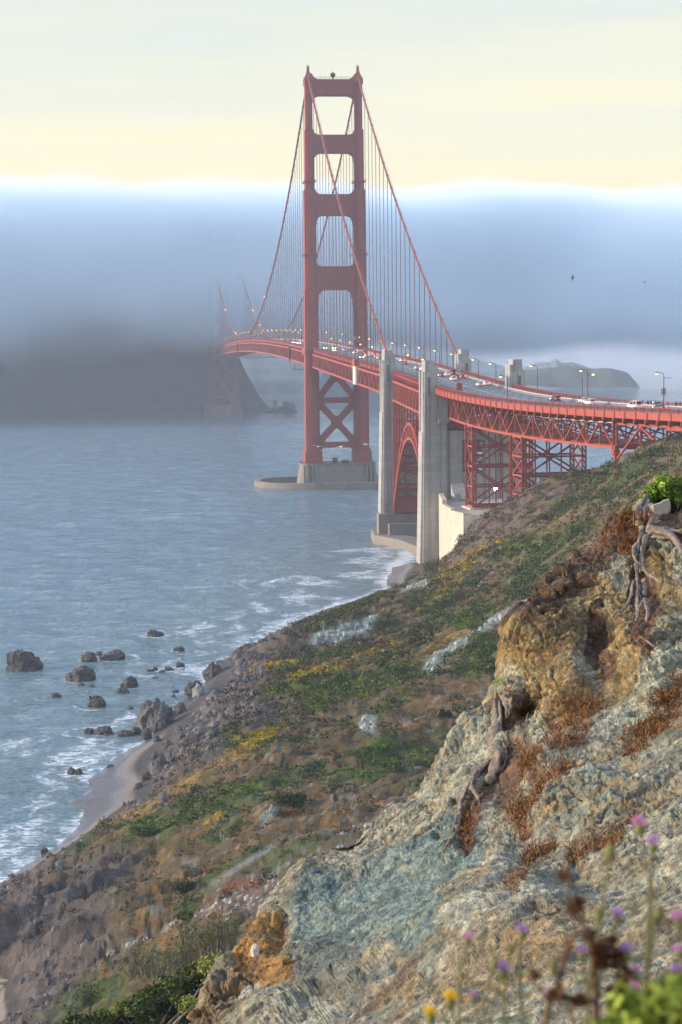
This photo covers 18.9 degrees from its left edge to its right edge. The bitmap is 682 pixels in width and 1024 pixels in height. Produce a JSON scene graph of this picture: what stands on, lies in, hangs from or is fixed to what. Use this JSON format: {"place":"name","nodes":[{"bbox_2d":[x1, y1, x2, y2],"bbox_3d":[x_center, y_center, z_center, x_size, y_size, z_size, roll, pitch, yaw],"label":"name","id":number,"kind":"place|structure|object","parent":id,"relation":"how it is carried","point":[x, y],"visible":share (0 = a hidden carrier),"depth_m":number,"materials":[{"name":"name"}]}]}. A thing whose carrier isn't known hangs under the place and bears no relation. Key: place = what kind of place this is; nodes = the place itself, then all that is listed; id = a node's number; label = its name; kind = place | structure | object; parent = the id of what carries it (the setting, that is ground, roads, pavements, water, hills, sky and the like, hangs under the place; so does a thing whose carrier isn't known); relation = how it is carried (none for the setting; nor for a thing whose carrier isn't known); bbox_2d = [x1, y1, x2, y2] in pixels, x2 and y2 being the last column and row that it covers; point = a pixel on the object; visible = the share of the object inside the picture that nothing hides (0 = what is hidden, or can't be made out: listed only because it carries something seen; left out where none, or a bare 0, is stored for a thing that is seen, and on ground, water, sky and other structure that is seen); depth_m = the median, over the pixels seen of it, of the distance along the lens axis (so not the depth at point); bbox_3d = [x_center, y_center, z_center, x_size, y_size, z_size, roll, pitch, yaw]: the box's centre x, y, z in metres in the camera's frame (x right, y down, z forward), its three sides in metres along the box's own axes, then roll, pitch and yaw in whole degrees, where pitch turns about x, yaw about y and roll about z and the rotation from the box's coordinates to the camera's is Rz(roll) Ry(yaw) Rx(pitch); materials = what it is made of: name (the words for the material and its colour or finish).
{"place":"outdoors","nodes":[
{"label":"outdoors","id":0,"kind":"place"},
{"bbox_2d":[0,282,269,411],"bbox_3d":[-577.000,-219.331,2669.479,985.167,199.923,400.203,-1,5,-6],"label":"headland","id":1,"kind":"structure","parent":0,"point":[136,346],"depth_m":2671.28,"materials":[{"name":"grey"}]},
{"bbox_2d":[24,261,558,394],"bbox_3d":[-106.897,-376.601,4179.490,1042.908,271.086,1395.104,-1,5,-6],"label":"hills","id":2,"kind":"structure","parent":0,"point":[185,300],"depth_m":3950.14,"materials":[{"name":"grey"}]},
{"bbox_2d":[0,362,681,882],"bbox_3d":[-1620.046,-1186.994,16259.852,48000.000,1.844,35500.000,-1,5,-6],"label":"water","id":3,"kind":"structure","parent":0,"point":[124,532],"depth_m":750.21,"materials":[{"name":"liquid"}]},
{"bbox_2d":[6,649,43,671],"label":"rock","id":4,"kind":"object","parent":3,"relation":"in","point":[18,660],"visible":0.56,"depth_m":484.11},
{"bbox_2d":[67,767,75,774],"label":"rock","id":5,"kind":"object","parent":3,"relation":"in","point":[71,771],"visible":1,"depth_m":364.31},
{"bbox_2d":[74,768,83,774],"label":"rock","id":6,"kind":"object","parent":3,"relation":"in","point":[79,771],"visible":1,"depth_m":363.85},
{"bbox_2d":[65,665,95,681],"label":"rock","id":7,"kind":"object","parent":3,"relation":"in","point":[82,673],"visible":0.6,"depth_m":468.08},
{"bbox_2d":[83,728,93,734],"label":"rock","id":8,"kind":"object","parent":3,"relation":"in","point":[88,731],"visible":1,"depth_m":403.27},
{"bbox_2d":[81,651,96,661],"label":"rock","id":9,"kind":"object","parent":3,"relation":"in","point":[89,656],"visible":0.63,"depth_m":497.31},
{"bbox_2d":[87,695,105,707],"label":"rock","id":10,"kind":"object","parent":3,"relation":"in","point":[97,701],"visible":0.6,"depth_m":432.97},
{"bbox_2d":[93,726,114,735],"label":"rock","id":11,"kind":"object","parent":3,"relation":"in","point":[103,730],"visible":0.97,"depth_m":402.06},
{"bbox_2d":[99,649,124,660],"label":"rock","id":12,"kind":"object","parent":3,"relation":"in","point":[115,654],"visible":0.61,"depth_m":499.06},
{"bbox_2d":[115,687,129,693],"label":"rock","id":13,"kind":"object","parent":3,"relation":"in","point":[120,690],"visible":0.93,"depth_m":449.68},
{"bbox_2d":[117,730,134,736],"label":"rock","id":14,"kind":"object","parent":3,"relation":"in","point":[124,733],"visible":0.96,"depth_m":399.20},
{"bbox_2d":[120,676,138,687],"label":"rock","id":15,"kind":"object","parent":3,"relation":"in","point":[130,682],"visible":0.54,"depth_m":456.81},
{"bbox_2d":[132,726,140,734],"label":"boulder","id":16,"kind":"object","parent":3,"relation":"in","point":[136,730],"visible":0.98,"depth_m":401.59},
{"bbox_2d":[147,630,164,636],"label":"rock","id":17,"kind":"object","parent":3,"relation":"in","point":[153,633],"visible":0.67,"depth_m":538.88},
{"bbox_2d":[173,646,184,651],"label":"rock","id":18,"kind":"object","parent":3,"relation":"in","point":[179,649],"visible":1,"depth_m":512.36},
{"bbox_2d":[265,407,297,412],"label":"rock","id":19,"kind":"object","parent":3,"relation":"in","point":[278,409],"visible":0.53,"depth_m":2506.48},
{"bbox_2d":[273,400,294,410],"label":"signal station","id":20,"kind":"object","parent":19,"relation":"on","point":[288,405],"visible":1,"depth_m":2510.48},
{"bbox_2d":[254,474,378,489],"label":"concrete fender","id":21,"kind":"object","parent":3,"relation":"in","point":[282,482],"visible":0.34,"depth_m":1106.95,"materials":[{"name":"concrete"}]},
{"bbox_2d":[204,63,461,482],"bbox_3d":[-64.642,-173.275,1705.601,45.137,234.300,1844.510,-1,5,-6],"label":"suspension bridge","id":22,"kind":"structure","parent":3,"relation":"on","point":[314,357],"depth_m":1127.17,"materials":[{"name":"red metal"}]},
{"bbox_2d":[378,350,404,513],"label":"concrete pylon","id":23,"kind":"object","parent":3,"relation":"in","point":[385,480],"visible":0.61,"depth_m":797.82,"materials":[{"name":"concrete"}]},
{"bbox_2d":[371,529,416,555],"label":"seawall","id":24,"kind":"object","parent":3,"relation":"in","point":[407,543],"visible":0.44,"depth_m":778.82,"materials":[{"name":"concrete"}]},
{"bbox_2d":[404,429,417,495],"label":"cross wall","id":25,"kind":"structure","parent":3,"relation":"in","point":[410,478],"depth_m":800.92,"materials":[{"name":"concrete"}]},
{"bbox_2d":[377,370,513,536],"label":"steel arch","id":26,"kind":"structure","parent":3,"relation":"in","point":[401,519],"depth_m":777.07,"materials":[{"name":"metal"}]},
{"bbox_2d":[453,349,470,415],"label":"concrete pylon","id":27,"kind":"object","parent":3,"relation":"in","point":[463,357],"visible":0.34,"depth_m":798.82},
{"bbox_2d":[447,430,499,498],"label":"bridge pylon","id":28,"kind":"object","parent":3,"relation":"in","point":[456,473],"depth_m":694.59,"materials":[{"name":"concrete"}]},
{"bbox_2d":[0,438,681,1023],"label":"hillside","id":29,"kind":"structure","parent":0,"point":[110,792],"depth_m":268.70,"materials":[{"name":"plant"}]},
{"bbox_2d":[41,847,47,855],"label":"boulder","id":30,"kind":"object","parent":29,"relation":"on","point":[44,850],"visible":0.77,"depth_m":303.93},
{"bbox_2d":[134,783,142,788],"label":"boulder","id":31,"kind":"object","parent":29,"relation":"on","point":[138,785],"visible":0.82,"depth_m":343.50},
{"bbox_2d":[61,952,221,1023],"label":"coyote bush","id":32,"kind":"object","parent":29,"relation":"on","point":[174,1003],"visible":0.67,"depth_m":91.80,"materials":[{"name":"green plant"}]},
{"bbox_2d":[127,825,160,834],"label":"shrub","id":33,"kind":"object","parent":29,"relation":"on","point":[145,830],"visible":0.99,"depth_m":263.28,"materials":[{"name":"green plant"}]},
{"bbox_2d":[140,728,151,739],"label":"boulder","id":34,"kind":"object","parent":29,"relation":"on","point":[146,733],"visible":1,"depth_m":395.12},
{"bbox_2d":[141,772,150,781],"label":"boulder","id":35,"kind":"object","parent":29,"relation":"on","point":[146,776],"visible":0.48,"depth_m":348.71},
{"bbox_2d":[132,697,174,730],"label":"boulder","id":36,"kind":"object","parent":29,"relation":"on","point":[147,709],"visible":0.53,"depth_m":407.44,"materials":[{"name":"stone"}]},
{"bbox_2d":[121,934,192,978],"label":"bare shrub","id":37,"kind":"object","parent":29,"relation":"on","point":[172,959],"visible":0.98,"depth_m":103.42,"materials":[{"name":"brown plant"}]},
{"bbox_2d":[151,776,163,783],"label":"boulder","id":38,"kind":"object","parent":29,"relation":"on","point":[158,778],"visible":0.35,"depth_m":342.39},
{"bbox_2d":[147,752,169,774],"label":"boulder","id":39,"kind":"object","parent":29,"relation":"on","point":[157,761],"visible":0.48,"depth_m":352.26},
{"bbox_2d":[151,710,167,731],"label":"boulder","id":40,"kind":"object","parent":29,"relation":"on","point":[159,721],"visible":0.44,"depth_m":404.20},
{"bbox_2d":[161,739,172,748],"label":"boulder","id":41,"kind":"object","parent":29,"relation":"on","point":[169,742],"visible":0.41,"depth_m":371.41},
{"bbox_2d":[173,702,186,714],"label":"boulder","id":42,"kind":"object","parent":29,"relation":"on","point":[179,708],"visible":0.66,"depth_m":419.25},
{"bbox_2d":[171,878,196,894],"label":"shrub","id":43,"kind":"object","parent":29,"relation":"on","point":[183,886],"visible":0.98,"depth_m":234.06,"materials":[{"name":"green plant"}]},
{"bbox_2d":[173,910,194,919],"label":"shrub","id":44,"kind":"object","parent":29,"relation":"on","point":[178,914],"visible":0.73,"depth_m":227.19,"materials":[{"name":"green plant"}]},
{"bbox_2d":[183,680,201,695],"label":"boulder","id":45,"kind":"object","parent":29,"relation":"on","point":[188,688],"visible":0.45,"depth_m":445.80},
{"bbox_2d":[192,683,205,696],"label":"boulder","id":46,"kind":"object","parent":29,"relation":"on","point":[198,690],"visible":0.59,"depth_m":440.50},
{"bbox_2d":[170,895,249,968],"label":"bare shrub","id":47,"kind":"object","parent":29,"relation":"on","point":[232,941],"visible":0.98,"depth_m":103.40,"materials":[{"name":"brown plant"}]},
{"bbox_2d":[203,662,221,679],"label":"boulder","id":48,"kind":"object","parent":29,"relation":"on","point":[212,669],"visible":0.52,"depth_m":467.01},
{"bbox_2d":[0,578,526,1023],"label":"scree","id":49,"kind":"structure","parent":29,"relation":"on","point":[199,716],"depth_m":367.94,"materials":[{"name":"stone"}]},
{"bbox_2d":[269,804,276,816],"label":"boulder","id":50,"kind":"object","parent":29,"relation":"on","point":[272,811],"visible":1,"depth_m":252.63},
{"bbox_2d":[274,789,307,808],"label":"shrub","id":51,"kind":"object","parent":29,"relation":"on","point":[292,799],"visible":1,"depth_m":253.61,"materials":[{"name":"green plant"}]},
{"bbox_2d":[0,432,681,1023],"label":"scrub","id":52,"kind":"object","parent":29,"relation":"on","point":[512,590],"visible":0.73,"depth_m":396.11,"materials":[{"name":"green plant"}]},
{"bbox_2d":[354,771,372,777],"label":"shrub","id":53,"kind":"object","parent":29,"relation":"on","point":[361,774],"visible":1,"depth_m":273.09,"materials":[{"name":"green plant"}]},
{"bbox_2d":[378,742,392,750],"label":"shrub","id":54,"kind":"object","parent":29,"relation":"on","point":[386,745],"visible":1,"depth_m":296.44,"materials":[{"name":"green plant"}]},
{"bbox_2d":[374,619,405,628],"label":"shrub","id":55,"kind":"object","parent":29,"relation":"on","point":[385,622],"visible":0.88,"depth_m":488.39,"materials":[{"name":"green plant"}]},
{"bbox_2d":[416,360,448,563],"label":"concrete pylon","id":56,"kind":"object","parent":29,"relation":"on","point":[432,455],"visible":0.75,"depth_m":692.21,"materials":[{"name":"concrete"}]},
{"bbox_2d":[438,708,452,717],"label":"shrub","id":57,"kind":"object","parent":29,"relation":"on","point":[447,713],"visible":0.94,"depth_m":309.63,"materials":[{"name":"green plant"}]},
{"bbox_2d":[439,483,506,557],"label":"anchorage block","id":58,"kind":"structure","parent":29,"relation":"on","point":[456,518],"depth_m":651.65,"materials":[{"name":"concrete"}]},
{"bbox_2d":[460,620,486,628],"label":"shrub","id":59,"kind":"object","parent":29,"relation":"on","point":[468,624],"visible":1,"depth_m":382.13,"materials":[{"name":"green plant"}]},
{"bbox_2d":[479,657,495,665],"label":"shrub","id":60,"kind":"object","parent":29,"relation":"on","point":[485,661],"visible":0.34,"depth_m":357.15,"materials":[{"name":"green plant"}]},
{"bbox_2d":[500,359,527,497],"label":"concrete pylon","id":61,"kind":"object","parent":29,"relation":"on","point":[514,373],"visible":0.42,"depth_m":694.30,"materials":[{"name":"concrete"}]},
{"bbox_2d":[536,513,552,520],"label":"shrub","id":62,"kind":"object","parent":29,"relation":"on","point":[541,516],"visible":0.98,"depth_m":508.82,"materials":[{"name":"grey plant"}]},
{"bbox_2d":[435,384,681,509],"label":"approach viaduct","id":63,"kind":"object","parent":29,"relation":"on","point":[524,402],"visible":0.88,"depth_m":597.03,"materials":[{"name":"metal"}]},
{"bbox_2d":[456,381,461,390],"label":"road sign","id":64,"kind":"object","parent":63,"relation":"on","point":[459,386],"visible":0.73,"depth_m":661.53,"materials":[{"name":"metal"}]},
{"bbox_2d":[550,395,560,401],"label":"suv","id":65,"kind":"object","parent":63,"relation":"on","point":[555,397],"visible":1,"depth_m":604.83,"materials":[{"name":"black paint"}]},
{"bbox_2d":[578,397,589,403],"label":"suv","id":66,"kind":"object","parent":63,"relation":"on","point":[582,399],"visible":0.7,"depth_m":590.25,"materials":[{"name":"silver paint"}]},
{"bbox_2d":[584,398,595,404],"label":"suv","id":67,"kind":"object","parent":63,"relation":"on","point":[591,401],"visible":0.94,"depth_m":577.28,"materials":[{"name":"white paint"}]},
{"bbox_2d":[627,401,642,408],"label":"van","id":68,"kind":"object","parent":63,"relation":"on","point":[633,404],"visible":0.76,"depth_m":541.11,"materials":[{"name":"white paint"}]},
{"bbox_2d":[652,404,666,409],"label":"car","id":69,"kind":"object","parent":63,"relation":"on","point":[658,406],"visible":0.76,"depth_m":529.00,"materials":[{"name":"grey paint"}]},
{"bbox_2d":[655,372,670,404],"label":"street lamp","id":70,"kind":"object","parent":63,"relation":"on","point":[663,391],"visible":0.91,"depth_m":547.99,"materials":[{"name":"metal"}]},
{"bbox_2d":[653,455,677,464],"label":"wooden fence","id":71,"kind":"object","parent":29,"relation":"on","point":[666,459],"visible":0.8,"depth_m":451.94,"materials":[{"name":"grey wood"}]},
{"bbox_2d":[0,0,681,350],"label":"sky","id":72,"kind":"structure","parent":0,"point":[527,147],"materials":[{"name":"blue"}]},
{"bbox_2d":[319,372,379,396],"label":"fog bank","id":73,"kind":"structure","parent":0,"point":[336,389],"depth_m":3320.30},
{"bbox_2d":[186,475,681,1023],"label":"cliff","id":74,"kind":"structure","parent":0,"point":[382,915],"depth_m":24.77,"materials":[{"name":"stone"}]},
{"bbox_2d":[251,944,259,956],"bbox_3d":[-1.063,5.443,25.425,0.113,0.196,0.100,-1,5,-6],"label":"stone","id":75,"kind":"object","parent":74,"relation":"on","point":[255,950],"visible":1,"depth_m":25.39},
{"bbox_2d":[442,694,513,860],"bbox_3d":[1.924,3.401,27.132,0.529,1.371,4.563,0,5,13],"label":"dead trunk","id":76,"kind":"object","parent":74,"relation":"on","point":[498,751],"visible":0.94,"depth_m":27.20,"materials":[{"name":"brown wood"}]},
{"bbox_2d":[438,470,681,894],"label":"dry grass","id":77,"kind":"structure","parent":74,"relation":"on","point":[652,719],"depth_m":25.81,"materials":[{"name":"brown plant"}]},
{"bbox_2d":[606,492,681,665],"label":"tree stump","id":78,"kind":"object","parent":74,"relation":"on","point":[644,502],"visible":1,"depth_m":31.25,"materials":[{"name":"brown wood"}]},
{"bbox_2d":[637,472,681,508],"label":"evergreen shrub","id":79,"kind":"object","parent":74,"relation":"on","point":[663,488],"visible":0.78,"depth_m":32.99,"materials":[{"name":"green plant"}]},
{"bbox_2d":[392,334,681,363],"bbox_3d":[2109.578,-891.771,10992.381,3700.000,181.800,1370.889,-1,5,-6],"label":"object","id":80,"kind":"structure","parent":0,"point":[497,349],"depth_m":10561.96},
{"bbox_2d":[522,358,587,369],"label":"wooded knoll","id":81,"kind":"structure","parent":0,"point":[555,362],"depth_m":3980.76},
{"bbox_2d":[525,366,639,387],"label":"island","id":82,"kind":"structure","parent":0,"point":[566,376],"depth_m":3846.45,"materials":[{"name":"stone"}]},
{"bbox_2d":[528,867,671,1023],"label":"dried plant","id":83,"kind":"object","parent":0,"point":[603,951],"visible":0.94,"depth_m":3.00,"materials":[{"name":"brown plant"}]},
{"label":"ground","id":84,"kind":"structure","parent":0,"visible":0},
{"bbox_2d":[423,1005,438,1023],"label":"wildflower","id":85,"kind":"object","parent":84,"relation":"on","point":[430,1010],"visible":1,"depth_m":3.40,"materials":[{"name":"yellow plant"}]},
{"bbox_2d":[436,989,459,1023],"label":"wildflower","id":86,"kind":"object","parent":84,"relation":"on","point":[451,995],"visible":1,"depth_m":3.40,"materials":[{"name":"yellow plant"}]},
{"bbox_2d":[458,990,479,1023],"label":"wildflower","id":87,"kind":"object","parent":84,"relation":"on","point":[472,994],"visible":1,"depth_m":3.30,"materials":[{"name":"pink plant"}]},
{"bbox_2d":[458,931,485,1022],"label":"wildflower","id":88,"kind":"object","parent":84,"relation":"on","point":[467,939],"visible":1,"depth_m":3.42,"materials":[{"name":"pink plant"}]},
{"bbox_2d":[479,958,511,1023],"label":"wildflower","id":89,"kind":"object","parent":84,"relation":"on","point":[494,963],"visible":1,"depth_m":3.30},
{"bbox_2d":[481,961,527,1023],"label":"wildflower","id":90,"kind":"object","parent":84,"relation":"on","point":[503,967],"visible":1,"depth_m":3.30,"materials":[{"name":"purple plant"}]},
{"bbox_2d":[496,943,527,1023],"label":"wildflower","id":91,"kind":"object","parent":84,"relation":"on","point":[511,948],"visible":0.97,"depth_m":3.40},
{"bbox_2d":[516,924,547,1023],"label":"wildflower","id":92,"kind":"object","parent":84,"relation":"on","point":[522,933],"visible":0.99,"depth_m":3.40,"materials":[{"name":"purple plant"}]},
{"bbox_2d":[543,988,549,1008],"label":"wildflower","id":93,"kind":"object","parent":84,"relation":"on","point":[546,992],"visible":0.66,"depth_m":3.10,"materials":[{"name":"pink plant"}]},
{"bbox_2d":[543,956,575,1023],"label":"wildflower","id":94,"kind":"object","parent":84,"relation":"on","point":[553,966],"visible":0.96,"depth_m":3.10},
{"bbox_2d":[574,946,589,1020],"bbox_3d":[0.377,0.999,3.124,0.072,0.688,0.037,3,6,35],"label":"wildflower","id":95,"kind":"object","parent":84,"relation":"on","point":[581,950],"visible":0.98,"depth_m":3.10,"materials":[{"name":"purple plant"}]},
{"bbox_2d":[572,903,609,1023],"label":"wildflower","id":96,"kind":"object","parent":84,"relation":"on","point":[598,912],"visible":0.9,"depth_m":3.09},
{"bbox_2d":[572,844,620,1023],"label":"wildflower","id":97,"kind":"object","parent":84,"relation":"on","point":[610,852],"visible":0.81,"depth_m":3.20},
{"bbox_2d":[588,977,635,1023],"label":"leafy plant","id":98,"kind":"object","parent":84,"relation":"on","point":[622,996],"visible":0.91,"depth_m":2.84,"materials":[{"name":"green plant"}]},
{"bbox_2d":[599,907,640,993],"bbox_3d":[0.419,0.971,3.108,0.107,0.747,0.073,-1,5,-6],"label":"wildflower","id":99,"kind":"object","parent":84,"relation":"on","point":[618,913],"visible":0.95,"depth_m":3.10,"materials":[{"name":"purple plant"}]},
{"bbox_2d":[600,982,639,1018],"bbox_3d":[0.398,1.012,2.915,0.064,0.696,0.092,-4,6,-36],"label":"wildflower","id":100,"kind":"object","parent":84,"relation":"on","point":[634,985],"visible":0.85,"depth_m":2.90,"materials":[{"name":"pink plant"}]},
{"bbox_2d":[609,942,634,984],"bbox_3d":[0.443,0.991,3.013,0.082,0.722,0.077,-1,5,-6],"label":"wildflower","id":101,"kind":"object","parent":84,"relation":"on","point":[626,948],"visible":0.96,"depth_m":3.00,"materials":[{"name":"purple plant"}]},
{"bbox_2d":[629,964,642,981],"bbox_3d":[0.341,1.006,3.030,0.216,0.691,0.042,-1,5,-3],"label":"wildflower","id":102,"kind":"object","parent":84,"relation":"on","point":[636,969],"visible":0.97,"depth_m":3.00,"materials":[{"name":"pink plant"}]},
{"bbox_2d":[618,815,659,990],"bbox_3d":[0.498,0.905,3.338,0.082,0.840,0.068,-1,5,-6],"label":"wildflower","id":103,"kind":"object","parent":84,"relation":"on","point":[639,821],"visible":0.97,"depth_m":3.29,"materials":[{"name":"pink plant"}]},
{"bbox_2d":[631,834,669,984],"bbox_3d":[0.484,0.920,3.199,0.078,0.832,0.089,-1,5,-6],"label":"wildflower","id":104,"kind":"object","parent":84,"relation":"on","point":[653,845],"visible":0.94,"depth_m":3.20,"materials":[{"name":"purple plant"}]},
{"bbox_2d":[621,970,681,1023],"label":"leafy plant","id":105,"kind":"object","parent":84,"relation":"on","point":[660,1002],"visible":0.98,"depth_m":2.68,"materials":[{"name":"green plant"}]},
{"bbox_2d":[640,904,674,984],"bbox_3d":[0.473,0.967,3.123,0.057,0.751,0.070,-3,5,-32],"label":"wildflower","id":106,"kind":"object","parent":84,"relation":"on","point":[658,917],"visible":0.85,"depth_m":3.10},
{"bbox_2d":[669,909,681,943],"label":"wildflower","id":107,"kind":"object","parent":84,"relation":"on","point":[677,917],"visible":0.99,"depth_m":3.00,"materials":[{"name":"pink plant"}]},
{"bbox_2d":[669,963,681,974],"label":"wildflower","id":108,"kind":"object","parent":84,"relation":"on","point":[676,968],"visible":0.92,"depth_m":2.90,"materials":[{"name":"purple plant"}]},
{"bbox_2d":[672,944,681,967],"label":"wildflower","id":109,"kind":"object","parent":84,"relation":"on","point":[678,952],"visible":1,"depth_m":2.90,"materials":[{"name":"pink plant"}]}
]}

